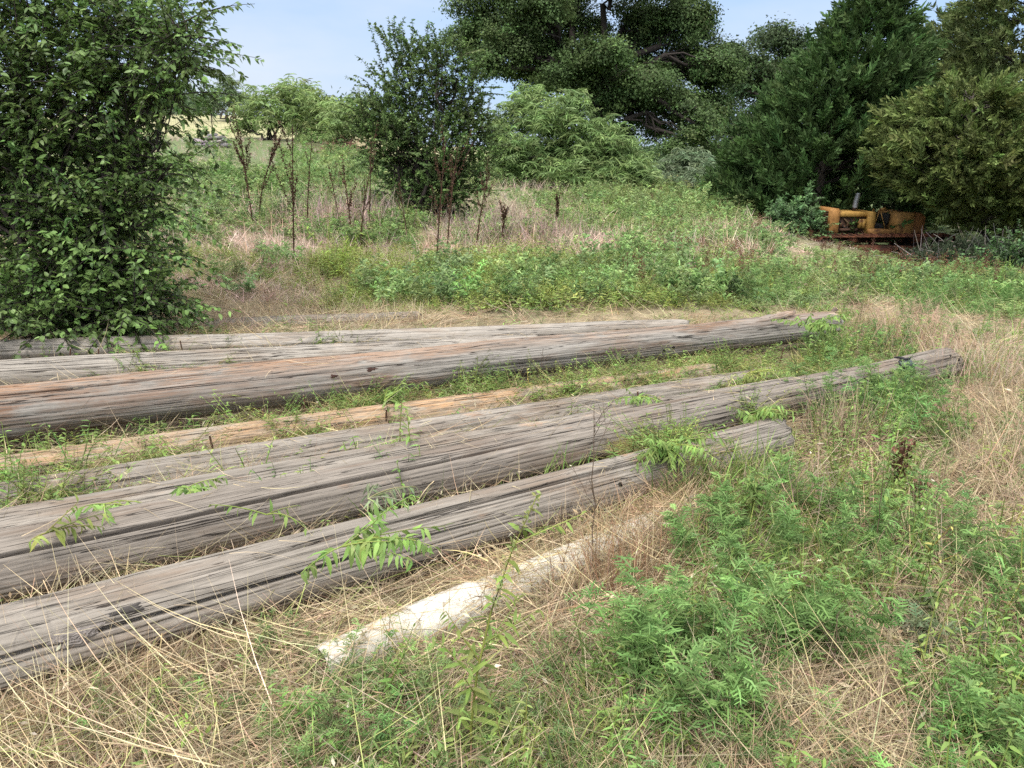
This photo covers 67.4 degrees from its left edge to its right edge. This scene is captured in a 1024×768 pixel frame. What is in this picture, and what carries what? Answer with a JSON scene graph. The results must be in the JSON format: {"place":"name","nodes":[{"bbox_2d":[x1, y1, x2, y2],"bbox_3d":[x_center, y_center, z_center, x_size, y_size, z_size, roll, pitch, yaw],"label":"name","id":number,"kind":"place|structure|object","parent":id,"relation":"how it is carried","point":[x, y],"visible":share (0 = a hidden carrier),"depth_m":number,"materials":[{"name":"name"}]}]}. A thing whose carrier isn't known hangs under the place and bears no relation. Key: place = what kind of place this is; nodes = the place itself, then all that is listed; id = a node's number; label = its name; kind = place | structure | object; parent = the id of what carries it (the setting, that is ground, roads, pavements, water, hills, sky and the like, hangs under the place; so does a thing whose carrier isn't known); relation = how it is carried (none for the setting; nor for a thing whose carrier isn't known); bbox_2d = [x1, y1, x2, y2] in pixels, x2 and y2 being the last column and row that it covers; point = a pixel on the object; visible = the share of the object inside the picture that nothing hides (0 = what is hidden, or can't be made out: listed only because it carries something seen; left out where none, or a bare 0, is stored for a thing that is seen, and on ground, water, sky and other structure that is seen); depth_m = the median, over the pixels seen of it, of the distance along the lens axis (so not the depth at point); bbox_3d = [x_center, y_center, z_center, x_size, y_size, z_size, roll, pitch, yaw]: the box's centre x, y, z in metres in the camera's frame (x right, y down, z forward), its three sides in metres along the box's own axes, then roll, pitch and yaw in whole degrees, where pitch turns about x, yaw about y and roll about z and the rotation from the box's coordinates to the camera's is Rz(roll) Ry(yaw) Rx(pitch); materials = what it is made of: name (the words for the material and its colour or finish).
{"place":"outdoors","nodes":[
{"label":"outdoors","id":0,"kind":"place"},
{"bbox_2d":[308,132,373,154],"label":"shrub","id":1,"kind":"object","parent":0,"point":[349,144],"visible":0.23,"depth_m":29.63,"materials":[{"name":"green plant"}]},
{"bbox_2d":[0,115,1023,767],"bbox_3d":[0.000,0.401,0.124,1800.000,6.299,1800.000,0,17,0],"label":"ground","id":2,"kind":"structure","parent":0,"point":[258,155],"depth_m":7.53,"materials":[{"name":"plant"}]},
{"bbox_2d":[0,0,277,358],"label":"leafy bush","id":3,"kind":"object","parent":2,"relation":"on","point":[81,280],"visible":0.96,"depth_m":6.04,"materials":[{"name":"green plant"}]},
{"bbox_2d":[188,73,251,121],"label":"mesquite tree","id":4,"kind":"object","parent":2,"relation":"on","point":[225,88],"visible":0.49,"depth_m":52.22,"materials":[{"name":"green plant"}]},
{"bbox_2d":[170,302,287,333],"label":"grass tuft","id":5,"kind":"object","parent":2,"relation":"on","point":[243,322],"visible":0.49,"depth_m":7.07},
{"bbox_2d":[224,105,253,226],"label":"dock stalk","id":6,"kind":"object","parent":2,"relation":"on","point":[244,163],"visible":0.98,"depth_m":12.06,"materials":[{"name":"plant"}]},
{"bbox_2d":[0,334,538,385],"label":"utility pole","id":7,"kind":"object","parent":2,"relation":"on","point":[26,368],"visible":0.41,"depth_m":5.41,"materials":[{"name":"grey wood"}]},
{"bbox_2d":[258,126,283,219],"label":"dock stalk","id":8,"kind":"object","parent":2,"relation":"on","point":[273,153],"visible":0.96,"depth_m":12.78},
{"bbox_2d":[121,311,420,328],"bbox_3d":[-2.203,-0.547,7.248,2.706,0.203,0.210,-4,18,-14],"label":"utility pole","id":9,"kind":"object","parent":2,"relation":"on","point":[337,316],"visible":0.25,"depth_m":7.24,"materials":[{"name":"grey wood"}]},
{"bbox_2d":[221,73,321,140],"bbox_3d":[-10.883,-12.253,34.178,4.399,2.788,3.372,12,21,35],"label":"mesquite tree","id":10,"kind":"object","parent":2,"relation":"on","point":[287,98],"visible":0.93,"depth_m":33.58,"materials":[{"name":"green plant"}]},
{"bbox_2d":[270,121,298,260],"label":"dock stalk","id":11,"kind":"object","parent":2,"relation":"on","point":[292,187],"visible":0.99,"depth_m":9.97,"materials":[{"name":"plant"}]},
{"bbox_2d":[222,290,363,330],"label":"grass tuft","id":12,"kind":"object","parent":2,"relation":"on","point":[290,310],"visible":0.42,"depth_m":7.56,"materials":[{"name":"plant"}]},
{"bbox_2d":[282,77,336,143],"bbox_3d":[-9.402,-12.727,36.100,3.958,3.336,2.744,15,23,40],"label":"mesquite tree","id":13,"kind":"object","parent":2,"relation":"on","point":[314,91],"visible":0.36,"depth_m":35.47,"materials":[{"name":"green plant"}]},
{"bbox_2d":[269,673,357,735],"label":"leafy weed","id":14,"kind":"object","parent":2,"relation":"on","point":[288,704],"visible":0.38,"depth_m":2.11,"materials":[{"name":"green plant"}]},
{"bbox_2d":[305,218,363,278],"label":"lime weed","id":15,"kind":"object","parent":2,"relation":"on","point":[343,255],"visible":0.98,"depth_m":9.60,"materials":[{"name":"green plant"}]},
{"bbox_2d":[253,179,419,232],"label":"grass tuft","id":16,"kind":"object","parent":2,"relation":"on","point":[350,208],"visible":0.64,"depth_m":12.97,"materials":[{"name":"plant"}]},
{"bbox_2d":[300,93,377,148],"bbox_3d":[-7.000,-11.231,33.185,3.394,2.513,3.504,-11,20,-32],"label":"mesquite tree","id":17,"kind":"object","parent":2,"relation":"on","point":[332,134],"visible":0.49,"depth_m":32.37,"materials":[{"name":"green plant"}]},
{"bbox_2d":[0,319,689,359],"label":"utility pole","id":18,"kind":"object","parent":2,"relation":"on","point":[9,349],"visible":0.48,"depth_m":6.11,"materials":[{"name":"grey wood"}]},
{"bbox_2d":[338,155,356,226],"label":"dock stalk","id":19,"kind":"object","parent":2,"relation":"on","point":[351,196],"visible":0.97,"depth_m":12.05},
{"bbox_2d":[0,363,723,478],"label":"utility pole","id":20,"kind":"object","parent":2,"relation":"on","point":[425,407],"visible":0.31,"depth_m":4.31,"materials":[{"name":"orange wood"}]},
{"bbox_2d":[378,374,428,415],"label":"fallen weed","id":21,"kind":"object","parent":20,"relation":"on","point":[388,395],"visible":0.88,"depth_m":4.57,"materials":[{"name":"green plant"}]},
{"bbox_2d":[355,167,371,248],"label":"dock stalk","id":22,"kind":"object","parent":2,"relation":"on","point":[368,202],"visible":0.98,"depth_m":11.58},
{"bbox_2d":[368,120,378,228],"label":"dock stalk","id":23,"kind":"object","parent":2,"relation":"on","point":[370,165],"visible":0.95,"depth_m":12.59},
{"bbox_2d":[299,292,450,330],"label":"grass tuft","id":24,"kind":"object","parent":2,"relation":"on","point":[371,310],"visible":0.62,"depth_m":7.51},
{"bbox_2d":[0,367,778,507],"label":"utility pole","id":25,"kind":"object","parent":2,"relation":"on","point":[326,442],"visible":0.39,"depth_m":4.06,"materials":[{"name":"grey wood"}]},
{"bbox_2d":[0,377,791,528],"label":"utility pole","id":26,"kind":"object","parent":2,"relation":"on","point":[24,514],"visible":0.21,"depth_m":3.47,"materials":[{"name":"grey wood"}]},
{"bbox_2d":[604,374,662,405],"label":"fallen weed","id":27,"kind":"object","parent":26,"relation":"on","point":[640,398],"visible":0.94,"depth_m":4.37,"materials":[{"name":"green plant"}]},
{"bbox_2d":[741,366,781,382],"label":"fallen weed","id":28,"kind":"object","parent":26,"relation":"on","point":[752,373],"visible":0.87,"depth_m":5.04,"materials":[{"name":"green plant"}]},
{"bbox_2d":[0,418,794,695],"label":"utility pole","id":29,"kind":"object","parent":2,"relation":"on","point":[460,513],"visible":0.72,"depth_m":2.67,"materials":[{"name":"grey wood"}]},
{"bbox_2d":[300,495,450,583],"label":"fallen weed","id":30,"kind":"object","parent":29,"relation":"on","point":[360,547],"visible":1,"depth_m":2.55,"materials":[{"name":"green plant"}]},
{"bbox_2d":[360,483,418,515],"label":"fallen weed","id":31,"kind":"object","parent":29,"relation":"on","point":[385,495],"visible":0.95,"depth_m":2.98,"materials":[{"name":"green plant"}]},
{"bbox_2d":[629,427,733,483],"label":"fallen weed","id":32,"kind":"object","parent":29,"relation":"on","point":[660,448],"visible":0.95,"depth_m":3.51,"materials":[{"name":"green plant"}]},
{"bbox_2d":[726,403,798,425],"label":"fallen weed","id":33,"kind":"object","parent":29,"relation":"on","point":[769,413],"visible":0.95,"depth_m":4.10,"materials":[{"name":"green plant"}]},
{"bbox_2d":[391,400,419,444],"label":"leafy weed","id":34,"kind":"object","parent":2,"relation":"on","point":[407,440],"visible":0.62,"depth_m":3.83,"materials":[{"name":"green plant"}]},
{"bbox_2d":[0,307,843,442],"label":"utility pole","id":35,"kind":"object","parent":2,"relation":"on","point":[127,397],"visible":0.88,"depth_m":4.77,"materials":[{"name":"grey wood"}]},
{"bbox_2d":[771,310,858,349],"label":"fallen weed","id":36,"kind":"object","parent":35,"relation":"on","point":[819,325],"visible":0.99,"depth_m":5.78,"materials":[{"name":"green plant"}]},
{"bbox_2d":[328,16,521,228],"bbox_3d":[-1.700,-4.751,14.371,3.760,4.126,3.009,0,17,0],"label":"leafy shrub","id":37,"kind":"object","parent":2,"relation":"on","point":[458,119],"visible":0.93,"depth_m":14.10,"materials":[{"name":"green plant"}]},
{"bbox_2d":[429,124,456,250],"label":"dock stalk","id":38,"kind":"object","parent":2,"relation":"on","point":[430,196],"visible":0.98,"depth_m":10.15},
{"bbox_2d":[0,315,887,506],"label":"cut weeds","id":39,"kind":"object","parent":2,"relation":"on","point":[726,360],"visible":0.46,"depth_m":4.72,"materials":[{"name":"green plant"}]},
{"bbox_2d":[400,558,513,636],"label":"grass tuft","id":40,"kind":"object","parent":2,"relation":"on","point":[456,593],"visible":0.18,"depth_m":2.71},
{"bbox_2d":[446,129,472,243],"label":"dock stalk","id":41,"kind":"object","parent":2,"relation":"on","point":[451,190],"visible":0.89,"depth_m":11.38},
{"bbox_2d":[0,306,950,698],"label":"straw litter","id":42,"kind":"object","parent":2,"relation":"on","point":[424,490],"visible":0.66,"depth_m":3.14,"materials":[{"name":"plant"}]},
{"bbox_2d":[0,347,963,604],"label":"utility pole","id":43,"kind":"object","parent":2,"relation":"on","point":[135,526],"visible":0.64,"depth_m":3.23,"materials":[{"name":"grey wood"}]},
{"bbox_2d":[28,493,108,551],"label":"fallen weed","id":44,"kind":"object","parent":43,"relation":"on","point":[60,535],"visible":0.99,"depth_m":2.73,"materials":[{"name":"green plant"}]},
{"bbox_2d":[69,500,140,526],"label":"fallen weed","id":45,"kind":"object","parent":43,"relation":"on","point":[96,506],"visible":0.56,"depth_m":2.92,"materials":[{"name":"green plant"}]},
{"bbox_2d":[170,475,227,496],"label":"fallen weed","id":46,"kind":"object","parent":43,"relation":"on","point":[194,489],"visible":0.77,"depth_m":3.19,"materials":[{"name":"green plant"}]},
{"bbox_2d":[208,500,306,535],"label":"fallen weed","id":47,"kind":"object","parent":43,"relation":"on","point":[272,513],"visible":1,"depth_m":2.79,"materials":[{"name":"green plant"}]},
{"bbox_2d":[475,157,495,245],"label":"dock stalk","id":48,"kind":"object","parent":2,"relation":"on","point":[483,196],"visible":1,"depth_m":11.29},
{"bbox_2d":[499,200,508,236],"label":"dock stalk","id":49,"kind":"object","parent":2,"relation":"on","point":[504,214],"visible":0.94,"depth_m":12.13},
{"bbox_2d":[418,203,593,245],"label":"grass tuft","id":50,"kind":"object","parent":2,"relation":"on","point":[472,224],"visible":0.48,"depth_m":12.68,"materials":[{"name":"plant"}]},
{"bbox_2d":[429,490,586,767],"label":"leafy weed","id":51,"kind":"object","parent":2,"relation":"on","point":[471,653],"visible":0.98,"depth_m":1.98,"materials":[{"name":"green plant"}]},
{"bbox_2d":[310,493,707,685],"bbox_3d":[0.134,0.730,2.958,1.885,0.196,0.168,-14,22,-37],"label":"weathered white log","id":52,"kind":"object","parent":2,"relation":"on","point":[418,606],"visible":0.36,"depth_m":2.61,"materials":[{"name":"white pale wood"}]},
{"bbox_2d":[0,234,1023,767],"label":"green weeds","id":53,"kind":"object","parent":2,"relation":"on","point":[918,394],"visible":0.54,"depth_m":2.69,"materials":[{"name":"green plant"}]},
{"bbox_2d":[0,126,1023,317],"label":"field weeds","id":54,"kind":"object","parent":2,"relation":"on","point":[642,205],"visible":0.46,"depth_m":10.53,"materials":[{"name":"green plant"}]},
{"bbox_2d":[436,521,610,623],"bbox_3d":[0.046,0.687,2.903,0.590,0.212,0.545,-12,21,-34],"label":"grass tuft","id":55,"kind":"object","parent":2,"relation":"on","point":[527,565],"visible":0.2,"depth_m":2.87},
{"bbox_2d":[445,204,608,246],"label":"grass tuft","id":56,"kind":"object","parent":2,"relation":"on","point":[542,227],"visible":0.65,"depth_m":12.40,"materials":[{"name":"plant"}]},
{"bbox_2d":[475,80,665,189],"bbox_3d":[1.708,-7.926,24.665,6.458,3.577,4.715,0,17,0],"label":"mesquite tree","id":57,"kind":"object","parent":2,"relation":"on","point":[573,153],"visible":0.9,"depth_m":24.01,"materials":[{"name":"green plant"}]},
{"bbox_2d":[558,393,624,564],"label":"bare twig","id":58,"kind":"object","parent":2,"relation":"on","point":[592,482],"visible":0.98,"depth_m":2.92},
{"bbox_2d":[431,0,754,162],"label":"oak tree","id":59,"kind":"object","parent":2,"relation":"on","point":[640,84],"visible":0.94,"depth_m":32.44,"materials":[{"name":"green plant"}]},
{"bbox_2d":[591,706,620,743],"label":"leafy weed","id":60,"kind":"object","parent":2,"relation":"on","point":[609,722],"visible":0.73,"depth_m":2.02,"materials":[{"name":"green plant"}]},
{"bbox_2d":[513,492,721,626],"bbox_3d":[0.365,0.650,2.774,0.740,0.357,0.775,0,17,0],"label":"grass tuft","id":61,"kind":"object","parent":2,"relation":"on","point":[615,567],"visible":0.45,"depth_m":2.80,"materials":[{"name":"plant"}]},
{"bbox_2d":[536,453,716,589],"bbox_3d":[0.487,0.540,3.192,0.862,0.328,0.942,-14,22,-38],"label":"grass tuft","id":62,"kind":"object","parent":2,"relation":"on","point":[625,509],"visible":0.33,"depth_m":3.16,"materials":[{"name":"plant"}]},
{"bbox_2d":[549,675,737,765],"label":"grass tuft","id":63,"kind":"object","parent":2,"relation":"on","point":[634,715],"visible":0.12,"depth_m":2.10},
{"bbox_2d":[617,133,670,162],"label":"tree","id":64,"kind":"object","parent":2,"relation":"on","point":[649,149],"visible":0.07,"depth_m":69.18,"materials":[{"name":"green plant"}]},
{"bbox_2d":[608,482,733,573],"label":"grass tuft","id":65,"kind":"object","parent":2,"relation":"on","point":[678,521],"visible":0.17,"depth_m":3.15,"materials":[{"name":"plant"}]},
{"bbox_2d":[649,146,720,190],"bbox_3d":[6.074,-7.560,27.375,3.532,1.763,3.575,0,17,0],"label":"mesquite tree","id":66,"kind":"object","parent":2,"relation":"on","point":[683,165],"visible":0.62,"depth_m":27.44,"materials":[{"name":"green plant"}]},
{"bbox_2d":[563,552,810,745],"bbox_3d":[0.533,0.751,2.222,0.689,0.514,0.600,-13,22,-37],"label":"feathery weed","id":67,"kind":"object","parent":2,"relation":"on","point":[643,619],"visible":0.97,"depth_m":2.15,"materials":[{"name":"green plant"}]},
{"bbox_2d":[628,457,768,523],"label":"grass tuft","id":68,"kind":"object","parent":2,"relation":"on","point":[688,487],"visible":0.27,"depth_m":3.46,"materials":[{"name":"plant"}]},
{"bbox_2d":[627,681,793,767],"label":"feathery weed","id":69,"kind":"object","parent":2,"relation":"on","point":[714,764],"visible":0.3,"depth_m":2.05,"materials":[{"name":"green plant"}]},
{"bbox_2d":[732,464,772,527],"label":"leafy weed","id":70,"kind":"object","parent":2,"relation":"on","point":[758,494],"visible":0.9,"depth_m":3.22,"materials":[{"name":"green plant"}]},
{"bbox_2d":[660,466,858,600],"bbox_3d":[0.894,0.566,3.010,0.725,0.447,0.596,-9,20,-28],"label":"feathery weed","id":71,"kind":"object","parent":2,"relation":"on","point":[731,534],"visible":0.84,"depth_m":2.90,"materials":[{"name":"green plant"}]},
{"bbox_2d":[705,12,817,166],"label":"oak tree","id":72,"kind":"object","parent":2,"relation":"on","point":[773,39],"visible":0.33,"depth_m":45.48,"materials":[{"name":"green plant"}]},
{"bbox_2d":[664,425,917,532],"bbox_3d":[1.221,0.425,3.452,1.062,0.356,0.816,0,17,0],"label":"grass tuft","id":73,"kind":"object","parent":2,"relation":"on","point":[752,460],"visible":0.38,"depth_m":3.45,"materials":[{"name":"plant"}]},
{"bbox_2d":[752,179,840,239],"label":"locust shrub","id":74,"kind":"object","parent":2,"relation":"on","point":[796,213],"visible":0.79,"depth_m":17.73,"materials":[{"name":"green plant"}]},
{"bbox_2d":[601,188,1023,284],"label":"weeds","id":75,"kind":"object","parent":2,"relation":"on","point":[839,248],"visible":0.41,"depth_m":10.19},
{"bbox_2d":[724,539,909,681],"bbox_3d":[0.950,0.744,2.503,0.434,0.416,0.546,0,17,0],"label":"feathery weed","id":76,"kind":"object","parent":2,"relation":"on","point":[805,614],"visible":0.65,"depth_m":2.38,"materials":[{"name":"green plant"}]},
{"bbox_2d":[690,0,952,243],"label":"cedar tree","id":77,"kind":"object","parent":2,"relation":"on","point":[781,144],"visible":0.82,"depth_m":18.95,"materials":[{"name":"green plant"}]},
{"bbox_2d":[814,604,845,694],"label":"bare twig","id":78,"kind":"object","parent":2,"relation":"on","point":[829,638],"visible":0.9,"depth_m":2.28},
{"bbox_2d":[759,451,907,551],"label":"feathery weed","id":79,"kind":"object","parent":2,"relation":"on","point":[839,493],"visible":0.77,"depth_m":3.19,"materials":[{"name":"green plant"}]},
{"bbox_2d":[776,515,900,605],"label":"grass tuft","id":80,"kind":"object","parent":2,"relation":"on","point":[821,554],"visible":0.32,"depth_m":2.86,"materials":[{"name":"plant"}]},
{"bbox_2d":[766,506,924,586],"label":"feathery weed","id":81,"kind":"object","parent":2,"relation":"on","point":[882,543],"visible":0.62,"depth_m":2.93,"materials":[{"name":"green plant"}]},
{"bbox_2d":[781,369,918,456],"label":"grass tuft","id":82,"kind":"object","parent":2,"relation":"on","point":[842,416],"visible":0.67,"depth_m":4.25,"materials":[{"name":"plant"}]},
{"bbox_2d":[839,325,876,362],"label":"leafy weed","id":83,"kind":"object","parent":2,"relation":"on","point":[846,344],"visible":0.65,"depth_m":5.71,"materials":[{"name":"green plant"}]},
{"bbox_2d":[808,132,926,214],"bbox_3d":[14.535,-8.770,29.302,7.918,5.899,7.893,6,18,19],"label":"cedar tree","id":84,"kind":"object","parent":2,"relation":"on","point":[891,199],"visible":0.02,"depth_m":28.05,"materials":[{"name":"green plant"}]},
{"bbox_2d":[849,380,900,424],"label":"leafy weed","id":85,"kind":"object","parent":2,"relation":"on","point":[861,389],"visible":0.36,"depth_m":4.49,"materials":[{"name":"green plant"}]},
{"bbox_2d":[806,193,958,256],"bbox_3d":[8.738,-3.906,18.853,3.648,1.540,2.300,-1,17,-3],"label":"bulldozer","id":86,"kind":"object","parent":2,"relation":"on","point":[868,224],"visible":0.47,"depth_m":18.41,"materials":[{"name":"metal"}]},
{"bbox_2d":[886,437,915,509],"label":"dock stalk","id":87,"kind":"object","parent":2,"relation":"on","point":[902,449],"visible":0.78,"depth_m":3.45,"materials":[{"name":"plant"}]},
{"bbox_2d":[878,432,924,491],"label":"leafy weed","id":88,"kind":"object","parent":2,"relation":"on","point":[911,453],"visible":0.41,"depth_m":3.65,"materials":[{"name":"green plant"}]},
{"bbox_2d":[823,283,988,360],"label":"grass tuft","id":89,"kind":"object","parent":2,"relation":"on","point":[891,320],"visible":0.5,"depth_m":6.20,"materials":[{"name":"plant"}]},
{"bbox_2d":[907,479,931,504],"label":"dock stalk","id":90,"kind":"object","parent":2,"relation":"on","point":[921,489],"visible":0.32,"depth_m":3.50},
{"bbox_2d":[850,1,1017,243],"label":"cedar tree","id":91,"kind":"object","parent":2,"relation":"on","point":[939,12],"visible":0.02,"depth_m":25.65,"materials":[{"name":"green plant"}]},
{"bbox_2d":[871,586,1005,676],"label":"feathery weed","id":92,"kind":"object","parent":2,"relation":"on","point":[916,612],"visible":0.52,"depth_m":2.52,"materials":[{"name":"green plant"}]},
{"bbox_2d":[854,62,1023,244],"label":"cedar tree","id":93,"kind":"object","parent":2,"relation":"on","point":[920,130],"visible":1,"depth_m":16.25,"materials":[{"name":"green plant"}]},
{"bbox_2d":[876,223,1023,265],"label":"brush pile","id":94,"kind":"object","parent":2,"relation":"on","point":[937,249],"visible":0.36,"depth_m":15.31,"materials":[{"name":"grey plant"}]},
{"bbox_2d":[925,398,976,442],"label":"leafy weed","id":95,"kind":"object","parent":2,"relation":"on","point":[938,415],"visible":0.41,"depth_m":4.26,"materials":[{"name":"green plant"}]},
{"bbox_2d":[880,310,1023,405],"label":"grass tuft","id":96,"kind":"object","parent":2,"relation":"on","point":[999,372],"visible":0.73,"depth_m":5.32,"materials":[{"name":"plant"}]},
{"bbox_2d":[887,638,1023,767],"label":"feathery weed","id":97,"kind":"object","parent":2,"relation":"on","point":[973,692],"visible":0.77,"depth_m":2.09,"materials":[{"name":"green plant"}]},
{"bbox_2d":[921,0,1023,242],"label":"cedar tree","id":98,"kind":"object","parent":2,"relation":"on","point":[973,50],"visible":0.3,"depth_m":20.45,"materials":[{"name":"green plant"}]},
{"bbox_2d":[924,383,1023,504],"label":"grass tuft","id":99,"kind":"object","parent":2,"relation":"on","point":[1014,461],"visible":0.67,"depth_m":3.87,"materials":[{"name":"plant"}]},
{"bbox_2d":[946,218,1023,271],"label":"bush","id":100,"kind":"object","parent":2,"relation":"on","point":[1005,254],"visible":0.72,"depth_m":11.96,"materials":[{"name":"green plant"}]},
{"bbox_2d":[952,520,1023,633],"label":"feathery weed","id":101,"kind":"object","parent":2,"relation":"on","point":[1010,569],"visible":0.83,"depth_m":2.79,"materials":[{"name":"green plant"}]},
{"bbox_2d":[975,434,1017,476],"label":"leafy weed","id":102,"kind":"object","parent":2,"relation":"on","point":[985,448],"visible":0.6,"depth_m":3.87,"materials":[{"name":"green plant"}]},
{"bbox_2d":[0,0,1023,145],"label":"sky","id":103,"kind":"structure","parent":0,"point":[319,40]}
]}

